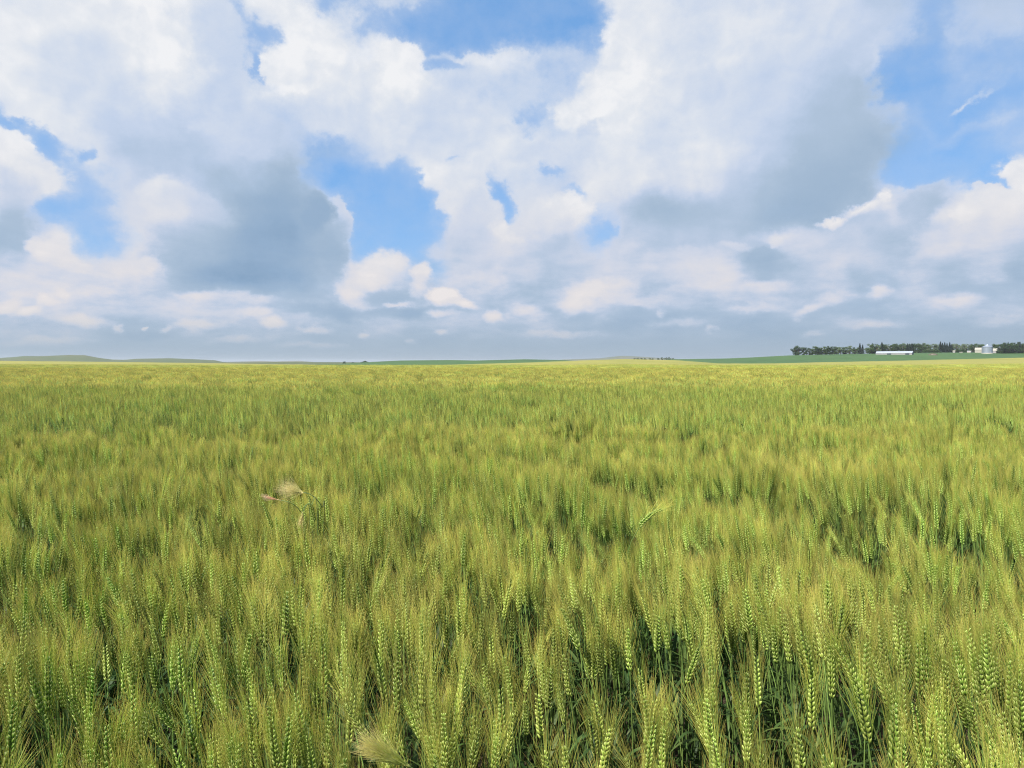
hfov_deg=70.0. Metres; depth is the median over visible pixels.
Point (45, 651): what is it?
wheat stalk
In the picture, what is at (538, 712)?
wheat stalk
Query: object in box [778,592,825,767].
wheat stalk
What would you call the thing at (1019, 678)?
wheat stalk
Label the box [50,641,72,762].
wheat stalk
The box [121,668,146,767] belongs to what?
wheat stalk
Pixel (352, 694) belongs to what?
wheat stalk
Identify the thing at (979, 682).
wheat stalk
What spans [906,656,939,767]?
wheat stalk
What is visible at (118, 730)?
wheat stalk
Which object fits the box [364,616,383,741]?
wheat stalk
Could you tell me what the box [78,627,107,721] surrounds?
wheat stalk
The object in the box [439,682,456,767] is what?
wheat stalk
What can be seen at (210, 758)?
wheat stalk
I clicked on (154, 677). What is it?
wheat stalk
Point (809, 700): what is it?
wheat stalk
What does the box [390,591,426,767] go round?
wheat stalk
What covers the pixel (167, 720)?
wheat stalk
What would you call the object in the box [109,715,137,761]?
wheat stalk
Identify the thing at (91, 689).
wheat stalk
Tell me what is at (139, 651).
wheat stalk
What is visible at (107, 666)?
wheat stalk
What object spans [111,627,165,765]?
wheat stalk
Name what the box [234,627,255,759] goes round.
wheat stalk
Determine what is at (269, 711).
wheat stalk
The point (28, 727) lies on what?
wheat stalk
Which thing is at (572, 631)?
wheat stalk
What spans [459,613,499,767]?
wheat stalk
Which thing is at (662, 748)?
wheat stalk
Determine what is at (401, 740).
wheat stalk
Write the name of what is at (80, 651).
wheat stalk
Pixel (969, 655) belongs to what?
wheat stalk
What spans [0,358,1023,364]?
wheat
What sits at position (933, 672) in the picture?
wheat stalk
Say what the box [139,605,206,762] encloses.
wheat stalk
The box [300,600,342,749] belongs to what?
wheat stalk
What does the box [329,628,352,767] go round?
wheat stalk
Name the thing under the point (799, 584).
wheat stalk
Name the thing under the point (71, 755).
wheat stalk
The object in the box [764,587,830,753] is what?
wheat stalk
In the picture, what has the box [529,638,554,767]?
wheat stalk
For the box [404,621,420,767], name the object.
wheat stalk
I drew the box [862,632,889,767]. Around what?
wheat stalk
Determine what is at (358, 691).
wheat stalk
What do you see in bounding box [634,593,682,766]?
wheat stalk
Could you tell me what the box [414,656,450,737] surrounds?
wheat stalk
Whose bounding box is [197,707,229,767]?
wheat stalk
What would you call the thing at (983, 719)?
wheat stalk
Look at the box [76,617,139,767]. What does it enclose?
wheat stalk
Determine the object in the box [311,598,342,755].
wheat stalk
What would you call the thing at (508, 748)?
wheat stalk
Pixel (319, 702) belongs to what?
wheat stalk
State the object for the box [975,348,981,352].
machine shed
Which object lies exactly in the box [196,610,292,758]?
wheat stalk
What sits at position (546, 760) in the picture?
wheat stalk
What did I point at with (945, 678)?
wheat stalk
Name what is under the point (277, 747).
wheat stalk
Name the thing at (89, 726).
wheat stalk
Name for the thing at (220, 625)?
wheat stalk
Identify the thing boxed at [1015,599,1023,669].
wheat stalk
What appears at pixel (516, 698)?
wheat stalk
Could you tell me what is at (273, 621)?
wheat stalk
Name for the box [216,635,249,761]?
wheat stalk
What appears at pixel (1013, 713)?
wheat stalk
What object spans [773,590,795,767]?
wheat stalk
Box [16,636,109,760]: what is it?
wheat stalk
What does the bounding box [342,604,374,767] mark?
wheat stalk
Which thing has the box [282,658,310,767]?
wheat stalk
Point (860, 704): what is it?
wheat stalk
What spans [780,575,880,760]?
wheat stalk
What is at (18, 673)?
wheat stalk
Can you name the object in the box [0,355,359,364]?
pasture hills
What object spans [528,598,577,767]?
wheat stalk
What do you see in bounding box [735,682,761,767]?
wheat stalk
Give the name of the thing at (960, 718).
wheat stalk
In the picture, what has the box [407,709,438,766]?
wheat stalk
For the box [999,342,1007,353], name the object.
deciduous tree
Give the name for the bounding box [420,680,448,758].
wheat stalk
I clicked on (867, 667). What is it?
wheat stalk
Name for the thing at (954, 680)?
wheat stalk
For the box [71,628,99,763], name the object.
wheat stalk
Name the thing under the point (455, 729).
wheat stalk
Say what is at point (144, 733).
wheat stalk
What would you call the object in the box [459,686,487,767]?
wheat stalk
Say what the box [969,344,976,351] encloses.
deciduous tree
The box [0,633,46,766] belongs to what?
wheat stalk
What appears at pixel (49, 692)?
wheat stalk
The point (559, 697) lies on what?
wheat stalk
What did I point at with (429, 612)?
wheat stalk
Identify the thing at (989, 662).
wheat stalk
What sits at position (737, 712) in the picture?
wheat stalk
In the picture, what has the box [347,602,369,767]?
wheat stalk
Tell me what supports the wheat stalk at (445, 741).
on the soil ground
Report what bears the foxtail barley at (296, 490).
on the soil ground
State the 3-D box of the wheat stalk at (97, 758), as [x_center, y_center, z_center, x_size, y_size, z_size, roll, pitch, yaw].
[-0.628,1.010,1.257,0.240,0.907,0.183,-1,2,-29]
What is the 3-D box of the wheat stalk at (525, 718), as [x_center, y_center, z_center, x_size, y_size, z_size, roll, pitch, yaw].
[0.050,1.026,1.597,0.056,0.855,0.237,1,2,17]
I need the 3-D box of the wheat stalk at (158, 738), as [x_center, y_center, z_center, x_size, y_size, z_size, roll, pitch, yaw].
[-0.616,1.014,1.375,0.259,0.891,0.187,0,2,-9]
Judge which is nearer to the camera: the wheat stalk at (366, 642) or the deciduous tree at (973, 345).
the wheat stalk at (366, 642)
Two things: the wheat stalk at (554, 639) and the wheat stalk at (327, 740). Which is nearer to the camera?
the wheat stalk at (327, 740)
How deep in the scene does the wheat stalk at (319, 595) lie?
1.67 m
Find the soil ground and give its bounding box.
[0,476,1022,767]
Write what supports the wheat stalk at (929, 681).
on the soil ground
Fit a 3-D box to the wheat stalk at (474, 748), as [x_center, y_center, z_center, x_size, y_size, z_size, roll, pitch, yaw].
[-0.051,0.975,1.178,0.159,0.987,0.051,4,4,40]
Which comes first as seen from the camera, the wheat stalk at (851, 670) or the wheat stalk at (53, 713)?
the wheat stalk at (851, 670)
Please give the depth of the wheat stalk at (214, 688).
1.44 m
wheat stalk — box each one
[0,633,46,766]
[0,640,45,767]
[0,647,8,758]
[0,655,61,767]
[0,656,24,765]
[0,677,12,765]
[0,684,2,767]
[0,688,28,767]
[5,637,73,767]
[6,624,42,764]
[10,629,52,766]
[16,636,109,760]
[17,646,82,767]
[22,640,49,767]
[22,679,69,767]
[24,612,53,767]
[27,619,65,761]
[28,672,60,758]
[33,623,60,758]
[39,642,66,747]
[42,637,63,763]
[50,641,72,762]
[52,664,89,764]
[56,638,84,767]
[56,736,82,767]
[57,608,81,766]
[57,633,77,763]
[62,629,92,760]
[66,684,104,767]
[68,721,106,767]
[70,616,104,760]
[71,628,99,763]
[74,635,130,767]
[75,641,107,719]
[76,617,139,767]
[76,685,108,767]
[77,602,135,765]
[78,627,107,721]
[95,622,113,726]
[101,703,153,767]
[101,727,135,764]
[102,687,138,766]
[108,730,135,767]
[109,595,180,754]
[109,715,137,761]
[109,730,136,767]
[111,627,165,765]
[113,630,145,744]
[116,694,173,767]
[120,610,165,765]
[121,623,143,720]
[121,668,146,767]
[127,624,185,763]
[128,678,161,764]
[132,686,201,767]
[134,631,166,767]
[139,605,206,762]
[157,719,193,767]
[162,622,182,767]
[168,620,192,767]
[171,680,203,766]
[177,620,207,767]
[179,664,206,767]
[189,723,225,767]
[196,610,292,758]
[196,644,227,767]
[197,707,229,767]
[198,619,232,726]
[201,685,238,746]
[203,656,233,726]
[204,577,230,750]
[206,709,240,763]
[212,705,249,767]
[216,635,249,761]
[225,610,247,758]
[231,684,257,761]
[232,583,281,736]
[232,662,263,767]
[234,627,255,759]
[235,639,268,767]
[236,603,263,729]
[237,577,313,738]
[244,687,272,767]
[252,640,281,757]
[255,575,276,767]
[255,674,284,767]
[257,688,283,767]
[259,643,289,767]
[264,623,293,767]
[264,724,300,767]
[275,568,297,748]
[279,685,310,751]
[280,685,300,765]
[280,685,331,767]
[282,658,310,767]
[285,709,313,767]
[290,616,313,767]
[291,616,340,767]
[292,650,323,767]
[293,705,323,767]
[295,637,375,767]
[296,567,326,735]
[299,596,373,766]
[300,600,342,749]
[301,590,326,764]
[302,655,328,767]
[306,602,412,765]
[307,618,335,767]
[308,639,327,758]
[310,706,337,767]
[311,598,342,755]
[311,624,415,750]
[311,683,344,766]
[312,657,334,757]
[315,600,361,767]
[323,622,369,767]
[323,645,363,766]
[328,626,355,767]
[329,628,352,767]
[331,599,353,753]
[332,618,382,761]
[338,609,396,767]
[339,641,361,750]
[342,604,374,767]
[342,628,367,767]
[342,648,377,766]
[342,661,365,764]
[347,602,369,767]
[357,573,386,745]
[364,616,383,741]
[367,629,391,748]
[368,599,412,767]
[369,599,426,767]
[373,679,408,761]
[374,601,407,763]
[376,593,441,762]
[382,633,410,751]
[388,600,404,767]
[389,681,428,763]
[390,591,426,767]
[395,581,423,747]
[400,599,418,767]
[400,608,420,758]
[400,655,427,740]
[402,636,476,767]
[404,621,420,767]
[406,597,433,767]
[406,652,459,767]
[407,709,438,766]
[408,590,468,745]
[408,607,434,767]
[408,624,436,767]
[409,623,472,767]
[410,585,434,765]
[412,581,439,767]
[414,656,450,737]
[415,626,442,765]
[417,726,449,767]
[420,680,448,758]
[423,630,447,767]
[423,673,445,738]
[429,681,457,766]
[435,710,465,767]
[438,672,469,763]
[438,676,462,767]
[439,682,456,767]
[441,677,467,760]
[450,636,480,766]
[458,592,489,741]
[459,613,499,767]
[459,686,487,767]
[464,687,496,767]
[468,657,515,767]
[472,642,494,747]
[475,667,508,767]
[477,653,513,767]
[479,642,540,767]
[484,692,506,765]
[486,664,513,767]
[491,645,520,767]
[494,634,515,766]
[501,682,525,767]
[502,641,559,767]
[506,668,528,767]
[515,679,533,767]
[516,642,536,767]
[519,625,551,767]
[524,666,550,767]
[526,713,562,767]
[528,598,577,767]
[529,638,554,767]
[544,605,592,767]
[546,662,569,749]
[547,582,613,767]
[553,633,580,767]
[574,595,611,767]
[575,693,601,767]
[577,623,609,767]
[578,673,610,767]
[595,691,626,767]
[605,497,676,708]
[607,569,662,709]
[617,597,676,767]
[629,668,658,757]
[631,653,649,753]
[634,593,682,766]
[637,692,664,767]
[641,673,670,767]
[641,692,669,767]
[646,686,675,752]
[647,697,679,767]
[671,595,704,767]
[682,565,737,767]
[692,671,722,767]
[693,652,722,765]
[695,602,720,767]
[697,593,742,767]
[698,633,722,756]
[728,667,754,765]
[734,637,759,765]
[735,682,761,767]
[745,550,781,763]
[745,626,766,758]
[746,583,842,767]
[757,576,822,767]
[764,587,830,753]
[767,561,839,766]
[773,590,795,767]
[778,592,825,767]
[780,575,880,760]
[783,602,827,755]
[785,582,857,763]
[786,546,808,767]
[798,654,824,767]
[799,580,831,743]
[799,584,912,767]
[802,578,872,759]
[806,593,910,766]
[807,561,858,764]
[808,604,880,767]
[809,596,852,767]
[813,614,887,767]
[814,608,843,760]
[817,565,836,752]
[831,607,920,767]
[836,647,877,767]
[842,595,896,767]
[845,622,871,760]
[848,576,907,764]
[855,609,883,767]
[855,621,890,767]
[858,625,899,747]
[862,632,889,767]
[876,612,940,756]
[884,623,918,767]
[885,593,919,766]
[892,628,925,742]
[894,630,964,767]
[900,668,930,767]
[905,607,934,722]
[906,597,938,751]
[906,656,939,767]
[907,591,972,767]
[913,633,939,737]
[926,626,960,722]
[936,642,968,767]
[940,664,970,767]
[947,671,977,762]
[954,592,986,766]
[955,605,989,767]
[956,650,974,767]
[963,622,995,767]
[966,627,1002,767]
[967,602,1001,765]
[969,599,1007,757]
[970,601,1018,767]
[971,680,989,724]
[990,626,1011,753]
[994,629,1023,737]
[999,624,1023,755]
[1002,647,1023,764]
[1010,664,1023,767]
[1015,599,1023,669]
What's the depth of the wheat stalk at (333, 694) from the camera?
1.55 m
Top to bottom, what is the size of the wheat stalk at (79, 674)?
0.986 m
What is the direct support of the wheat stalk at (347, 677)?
on the soil ground
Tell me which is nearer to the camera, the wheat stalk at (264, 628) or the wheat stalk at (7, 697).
the wheat stalk at (7, 697)
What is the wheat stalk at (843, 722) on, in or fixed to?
on the soil ground
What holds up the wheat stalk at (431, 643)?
on the soil ground
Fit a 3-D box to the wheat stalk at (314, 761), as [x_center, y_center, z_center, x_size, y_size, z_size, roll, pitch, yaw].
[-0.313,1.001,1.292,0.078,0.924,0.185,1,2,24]
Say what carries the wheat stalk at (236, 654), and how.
on the soil ground
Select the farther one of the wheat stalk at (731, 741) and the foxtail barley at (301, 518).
the foxtail barley at (301, 518)
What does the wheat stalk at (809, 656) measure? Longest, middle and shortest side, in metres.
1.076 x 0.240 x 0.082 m
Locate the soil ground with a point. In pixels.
(480, 754)
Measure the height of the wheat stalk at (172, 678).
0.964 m
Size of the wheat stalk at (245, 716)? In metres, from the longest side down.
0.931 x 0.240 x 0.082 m
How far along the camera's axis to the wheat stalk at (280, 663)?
1.48 m
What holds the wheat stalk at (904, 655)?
on the soil ground
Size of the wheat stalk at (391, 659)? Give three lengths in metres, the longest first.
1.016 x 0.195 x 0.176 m
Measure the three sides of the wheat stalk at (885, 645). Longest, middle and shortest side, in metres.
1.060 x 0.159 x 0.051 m
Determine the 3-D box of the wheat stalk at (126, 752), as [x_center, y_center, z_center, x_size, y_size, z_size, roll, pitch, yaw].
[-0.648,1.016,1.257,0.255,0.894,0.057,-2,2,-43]
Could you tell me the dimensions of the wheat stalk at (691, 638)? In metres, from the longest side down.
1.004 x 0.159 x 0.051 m
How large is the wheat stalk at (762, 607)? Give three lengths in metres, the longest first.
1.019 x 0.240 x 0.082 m
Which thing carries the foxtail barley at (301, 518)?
on the soil ground
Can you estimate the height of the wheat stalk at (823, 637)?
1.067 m
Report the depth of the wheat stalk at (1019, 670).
1.34 m
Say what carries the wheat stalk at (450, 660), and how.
on the soil ground
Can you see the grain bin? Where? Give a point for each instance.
(987, 349)
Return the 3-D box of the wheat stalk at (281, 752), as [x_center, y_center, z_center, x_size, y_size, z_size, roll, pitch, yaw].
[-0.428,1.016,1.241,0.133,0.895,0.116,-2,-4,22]
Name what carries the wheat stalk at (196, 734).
on the soil ground
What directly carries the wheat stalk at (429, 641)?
on the soil ground
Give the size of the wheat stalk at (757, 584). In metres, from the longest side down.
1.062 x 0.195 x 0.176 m
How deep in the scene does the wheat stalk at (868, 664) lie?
1.29 m
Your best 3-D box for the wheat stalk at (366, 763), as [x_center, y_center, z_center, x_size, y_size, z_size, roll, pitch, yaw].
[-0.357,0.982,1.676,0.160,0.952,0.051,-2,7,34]
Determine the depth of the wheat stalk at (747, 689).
1.29 m
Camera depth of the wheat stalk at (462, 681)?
1.40 m
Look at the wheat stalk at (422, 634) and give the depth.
1.52 m
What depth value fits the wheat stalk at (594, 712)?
1.35 m
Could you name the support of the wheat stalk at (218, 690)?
on the soil ground
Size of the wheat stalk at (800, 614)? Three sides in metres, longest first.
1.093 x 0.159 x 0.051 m
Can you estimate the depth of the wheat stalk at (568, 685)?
1.50 m
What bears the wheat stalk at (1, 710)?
on the soil ground
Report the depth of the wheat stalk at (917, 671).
1.33 m
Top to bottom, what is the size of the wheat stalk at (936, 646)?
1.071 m
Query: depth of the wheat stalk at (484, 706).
1.61 m
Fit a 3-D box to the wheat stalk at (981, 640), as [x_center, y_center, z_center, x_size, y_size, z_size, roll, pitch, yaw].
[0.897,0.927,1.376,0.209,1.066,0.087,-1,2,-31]
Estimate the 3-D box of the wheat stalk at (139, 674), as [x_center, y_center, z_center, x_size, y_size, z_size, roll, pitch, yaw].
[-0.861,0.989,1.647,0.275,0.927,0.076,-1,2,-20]
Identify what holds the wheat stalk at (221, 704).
on the soil ground
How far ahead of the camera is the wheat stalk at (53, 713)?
1.53 m
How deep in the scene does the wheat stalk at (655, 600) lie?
1.81 m
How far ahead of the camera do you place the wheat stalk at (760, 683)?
1.39 m
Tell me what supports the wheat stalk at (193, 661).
on the soil ground
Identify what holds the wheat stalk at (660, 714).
on the soil ground
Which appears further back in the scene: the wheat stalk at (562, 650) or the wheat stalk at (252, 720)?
the wheat stalk at (562, 650)
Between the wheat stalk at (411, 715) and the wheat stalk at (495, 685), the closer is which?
the wheat stalk at (411, 715)
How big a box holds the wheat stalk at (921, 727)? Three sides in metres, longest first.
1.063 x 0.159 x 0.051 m
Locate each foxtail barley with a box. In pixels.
[261,494,309,657]
[273,475,324,553]
[297,497,317,741]
[349,720,411,767]
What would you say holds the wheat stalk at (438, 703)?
on the soil ground
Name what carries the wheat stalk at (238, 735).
on the soil ground
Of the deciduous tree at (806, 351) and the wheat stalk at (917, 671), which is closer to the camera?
the wheat stalk at (917, 671)
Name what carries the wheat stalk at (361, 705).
on the soil ground
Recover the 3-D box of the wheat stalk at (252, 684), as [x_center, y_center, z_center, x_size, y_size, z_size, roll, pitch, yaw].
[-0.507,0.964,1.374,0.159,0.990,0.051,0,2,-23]
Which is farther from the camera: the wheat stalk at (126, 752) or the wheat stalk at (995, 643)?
the wheat stalk at (995, 643)
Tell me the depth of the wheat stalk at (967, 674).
1.63 m
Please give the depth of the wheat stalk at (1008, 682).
1.30 m
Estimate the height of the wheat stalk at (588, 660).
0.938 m
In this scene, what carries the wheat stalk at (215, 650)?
on the soil ground
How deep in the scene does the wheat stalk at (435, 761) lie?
1.16 m
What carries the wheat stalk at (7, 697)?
on the soil ground
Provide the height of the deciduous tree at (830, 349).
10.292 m
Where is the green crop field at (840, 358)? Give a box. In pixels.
[312,352,1023,364]
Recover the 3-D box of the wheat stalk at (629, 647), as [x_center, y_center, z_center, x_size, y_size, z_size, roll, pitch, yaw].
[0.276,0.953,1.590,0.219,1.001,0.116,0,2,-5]
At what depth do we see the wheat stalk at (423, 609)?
1.62 m
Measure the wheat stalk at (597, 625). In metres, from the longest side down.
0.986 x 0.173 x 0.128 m
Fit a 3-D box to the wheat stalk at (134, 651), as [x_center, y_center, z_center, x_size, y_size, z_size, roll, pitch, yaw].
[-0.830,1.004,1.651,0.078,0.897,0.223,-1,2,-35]
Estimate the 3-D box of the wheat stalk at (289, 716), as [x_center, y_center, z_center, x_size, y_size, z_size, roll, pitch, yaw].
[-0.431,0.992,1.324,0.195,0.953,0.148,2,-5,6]
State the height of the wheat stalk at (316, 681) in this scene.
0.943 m
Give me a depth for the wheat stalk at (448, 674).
1.59 m
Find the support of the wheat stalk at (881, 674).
on the soil ground
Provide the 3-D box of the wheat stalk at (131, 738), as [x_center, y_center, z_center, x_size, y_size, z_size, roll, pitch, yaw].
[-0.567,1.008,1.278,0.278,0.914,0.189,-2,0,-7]
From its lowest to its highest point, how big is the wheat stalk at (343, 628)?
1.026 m
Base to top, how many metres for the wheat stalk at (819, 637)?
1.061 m
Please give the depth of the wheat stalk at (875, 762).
1.50 m
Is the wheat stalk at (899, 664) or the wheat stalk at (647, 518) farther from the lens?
the wheat stalk at (647, 518)
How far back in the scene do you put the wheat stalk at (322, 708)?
1.47 m
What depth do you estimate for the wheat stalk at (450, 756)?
1.20 m
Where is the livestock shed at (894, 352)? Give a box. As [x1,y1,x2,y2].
[876,351,913,354]
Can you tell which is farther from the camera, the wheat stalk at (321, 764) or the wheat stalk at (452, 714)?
the wheat stalk at (452, 714)
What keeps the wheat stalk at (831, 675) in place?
on the soil ground
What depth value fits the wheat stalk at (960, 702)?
1.39 m
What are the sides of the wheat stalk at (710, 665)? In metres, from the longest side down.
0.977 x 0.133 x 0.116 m
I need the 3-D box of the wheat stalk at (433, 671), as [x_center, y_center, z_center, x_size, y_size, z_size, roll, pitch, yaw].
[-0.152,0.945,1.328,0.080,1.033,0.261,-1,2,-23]
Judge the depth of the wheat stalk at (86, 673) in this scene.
1.65 m
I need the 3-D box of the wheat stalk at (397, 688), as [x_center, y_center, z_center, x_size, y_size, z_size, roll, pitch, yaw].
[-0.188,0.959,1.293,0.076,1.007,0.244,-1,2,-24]
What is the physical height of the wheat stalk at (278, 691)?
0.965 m
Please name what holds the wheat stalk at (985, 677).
on the soil ground
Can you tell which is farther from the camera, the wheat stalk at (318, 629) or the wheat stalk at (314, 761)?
the wheat stalk at (318, 629)
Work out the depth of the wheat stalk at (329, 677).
1.44 m
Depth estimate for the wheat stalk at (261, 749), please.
1.32 m
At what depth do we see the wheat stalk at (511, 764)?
1.60 m
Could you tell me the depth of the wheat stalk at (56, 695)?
1.56 m
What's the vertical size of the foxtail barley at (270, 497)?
1.072 m
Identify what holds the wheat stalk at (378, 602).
on the soil ground
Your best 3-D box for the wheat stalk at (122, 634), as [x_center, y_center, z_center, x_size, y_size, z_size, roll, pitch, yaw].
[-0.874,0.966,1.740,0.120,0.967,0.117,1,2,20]
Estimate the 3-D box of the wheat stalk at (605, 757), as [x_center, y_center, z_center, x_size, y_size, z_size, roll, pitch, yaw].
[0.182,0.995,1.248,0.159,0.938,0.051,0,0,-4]
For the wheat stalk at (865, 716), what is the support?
on the soil ground
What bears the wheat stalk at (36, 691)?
on the soil ground
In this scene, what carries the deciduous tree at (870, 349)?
on the green crop field at (840, 358)
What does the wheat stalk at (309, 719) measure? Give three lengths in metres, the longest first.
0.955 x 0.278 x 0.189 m
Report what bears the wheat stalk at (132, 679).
on the soil ground
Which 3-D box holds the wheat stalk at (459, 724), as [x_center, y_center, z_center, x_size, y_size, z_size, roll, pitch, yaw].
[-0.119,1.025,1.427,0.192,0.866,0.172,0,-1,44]
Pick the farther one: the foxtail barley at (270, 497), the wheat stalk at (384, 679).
the foxtail barley at (270, 497)
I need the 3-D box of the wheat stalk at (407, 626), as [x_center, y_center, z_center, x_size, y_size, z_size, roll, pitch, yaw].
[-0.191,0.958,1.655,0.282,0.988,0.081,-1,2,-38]
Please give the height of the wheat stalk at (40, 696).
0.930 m
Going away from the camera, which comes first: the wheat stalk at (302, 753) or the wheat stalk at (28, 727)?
the wheat stalk at (302, 753)
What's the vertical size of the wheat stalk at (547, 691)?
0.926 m
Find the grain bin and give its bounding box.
[981,344,992,353]
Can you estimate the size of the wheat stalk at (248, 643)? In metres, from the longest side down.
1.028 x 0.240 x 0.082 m
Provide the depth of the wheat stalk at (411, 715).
1.44 m
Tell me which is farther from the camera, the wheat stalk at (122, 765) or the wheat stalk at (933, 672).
the wheat stalk at (933, 672)
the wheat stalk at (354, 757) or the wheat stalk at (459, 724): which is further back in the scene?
the wheat stalk at (354, 757)
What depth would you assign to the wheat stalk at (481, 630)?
1.72 m
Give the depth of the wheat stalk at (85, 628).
1.67 m
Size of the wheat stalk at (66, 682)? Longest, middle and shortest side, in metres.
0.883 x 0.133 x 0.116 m
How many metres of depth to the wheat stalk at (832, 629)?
1.72 m
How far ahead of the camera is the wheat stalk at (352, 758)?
1.57 m
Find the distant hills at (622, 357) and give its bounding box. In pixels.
[240,356,667,361]
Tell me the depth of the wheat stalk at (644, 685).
1.53 m
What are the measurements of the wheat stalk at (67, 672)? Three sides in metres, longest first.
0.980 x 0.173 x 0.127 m
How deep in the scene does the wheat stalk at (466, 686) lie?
1.42 m
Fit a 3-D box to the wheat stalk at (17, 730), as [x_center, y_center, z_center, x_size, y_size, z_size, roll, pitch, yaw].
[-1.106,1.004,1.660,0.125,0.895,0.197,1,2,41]
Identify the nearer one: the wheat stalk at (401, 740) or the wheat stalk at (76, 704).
the wheat stalk at (401, 740)
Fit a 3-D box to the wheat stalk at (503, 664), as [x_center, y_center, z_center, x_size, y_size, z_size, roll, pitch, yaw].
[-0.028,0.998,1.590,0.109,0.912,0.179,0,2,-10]
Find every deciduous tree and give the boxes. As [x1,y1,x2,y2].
[790,346,800,354]
[800,347,807,354]
[826,346,834,353]
[865,344,874,353]
[891,344,898,350]
[917,344,925,352]
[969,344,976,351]
[996,344,1001,352]
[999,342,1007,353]
[1010,344,1019,352]
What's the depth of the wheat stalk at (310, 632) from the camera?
1.56 m
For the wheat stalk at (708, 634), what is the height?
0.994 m
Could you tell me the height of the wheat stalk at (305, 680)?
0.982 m
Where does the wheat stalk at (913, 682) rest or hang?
on the soil ground
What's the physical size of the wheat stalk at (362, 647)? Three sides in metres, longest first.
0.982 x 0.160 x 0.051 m
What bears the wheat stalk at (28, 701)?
on the soil ground
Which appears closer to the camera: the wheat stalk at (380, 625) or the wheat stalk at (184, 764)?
the wheat stalk at (184, 764)
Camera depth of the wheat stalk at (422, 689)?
1.34 m
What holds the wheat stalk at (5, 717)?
on the soil ground
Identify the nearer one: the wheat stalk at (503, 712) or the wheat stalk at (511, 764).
the wheat stalk at (503, 712)
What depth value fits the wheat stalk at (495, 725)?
1.35 m
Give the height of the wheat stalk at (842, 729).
1.014 m
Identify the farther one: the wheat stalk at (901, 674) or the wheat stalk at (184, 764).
the wheat stalk at (901, 674)
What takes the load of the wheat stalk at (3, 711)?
on the soil ground
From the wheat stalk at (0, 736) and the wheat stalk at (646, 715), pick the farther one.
the wheat stalk at (0, 736)
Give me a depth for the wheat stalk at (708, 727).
1.28 m
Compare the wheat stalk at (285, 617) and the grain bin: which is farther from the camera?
the grain bin
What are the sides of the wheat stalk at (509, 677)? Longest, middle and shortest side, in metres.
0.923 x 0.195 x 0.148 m
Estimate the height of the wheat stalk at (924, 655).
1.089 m
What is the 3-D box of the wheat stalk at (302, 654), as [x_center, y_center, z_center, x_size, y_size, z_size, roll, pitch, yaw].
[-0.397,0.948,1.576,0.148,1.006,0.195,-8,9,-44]
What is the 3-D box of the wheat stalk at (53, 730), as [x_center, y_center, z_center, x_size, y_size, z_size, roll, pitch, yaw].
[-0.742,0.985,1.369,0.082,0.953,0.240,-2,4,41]
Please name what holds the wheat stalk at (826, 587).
on the soil ground
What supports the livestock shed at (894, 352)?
on the green crop field at (840, 358)
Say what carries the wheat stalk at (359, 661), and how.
on the soil ground
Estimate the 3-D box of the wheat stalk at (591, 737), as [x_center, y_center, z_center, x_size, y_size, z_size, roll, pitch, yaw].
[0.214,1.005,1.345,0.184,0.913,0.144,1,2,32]
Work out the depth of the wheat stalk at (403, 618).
1.83 m
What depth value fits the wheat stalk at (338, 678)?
1.43 m
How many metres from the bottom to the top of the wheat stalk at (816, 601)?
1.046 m
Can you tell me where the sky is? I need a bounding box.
[0,0,1023,361]
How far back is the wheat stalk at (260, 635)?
1.66 m
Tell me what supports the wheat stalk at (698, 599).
on the soil ground
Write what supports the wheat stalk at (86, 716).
on the soil ground
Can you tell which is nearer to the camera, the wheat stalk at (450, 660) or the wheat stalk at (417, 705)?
the wheat stalk at (417, 705)
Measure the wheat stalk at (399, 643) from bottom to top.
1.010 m
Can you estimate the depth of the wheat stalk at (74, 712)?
1.33 m
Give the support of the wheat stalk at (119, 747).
on the soil ground
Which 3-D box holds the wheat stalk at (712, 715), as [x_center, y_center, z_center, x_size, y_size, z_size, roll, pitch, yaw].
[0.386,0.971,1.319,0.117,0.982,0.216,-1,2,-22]
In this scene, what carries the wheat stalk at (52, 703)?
on the soil ground
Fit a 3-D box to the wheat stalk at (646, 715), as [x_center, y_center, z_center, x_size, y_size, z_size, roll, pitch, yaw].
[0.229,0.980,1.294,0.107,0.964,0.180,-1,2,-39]
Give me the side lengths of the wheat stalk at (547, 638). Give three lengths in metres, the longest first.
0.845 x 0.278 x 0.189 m
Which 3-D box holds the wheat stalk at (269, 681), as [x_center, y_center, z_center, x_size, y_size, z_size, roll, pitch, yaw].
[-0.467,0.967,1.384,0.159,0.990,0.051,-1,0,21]
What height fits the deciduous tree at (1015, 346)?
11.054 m
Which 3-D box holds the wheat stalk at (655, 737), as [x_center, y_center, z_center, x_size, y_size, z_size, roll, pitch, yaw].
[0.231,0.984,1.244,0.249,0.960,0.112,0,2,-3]
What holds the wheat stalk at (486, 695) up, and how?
on the soil ground
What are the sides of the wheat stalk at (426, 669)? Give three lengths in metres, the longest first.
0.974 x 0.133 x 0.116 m
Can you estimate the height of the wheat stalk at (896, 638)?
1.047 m
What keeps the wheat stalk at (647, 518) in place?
on the soil ground
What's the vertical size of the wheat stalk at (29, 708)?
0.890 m
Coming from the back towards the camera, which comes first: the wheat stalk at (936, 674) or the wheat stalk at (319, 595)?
the wheat stalk at (319, 595)
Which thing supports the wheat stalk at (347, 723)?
on the soil ground
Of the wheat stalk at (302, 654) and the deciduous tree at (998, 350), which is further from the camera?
the deciduous tree at (998, 350)

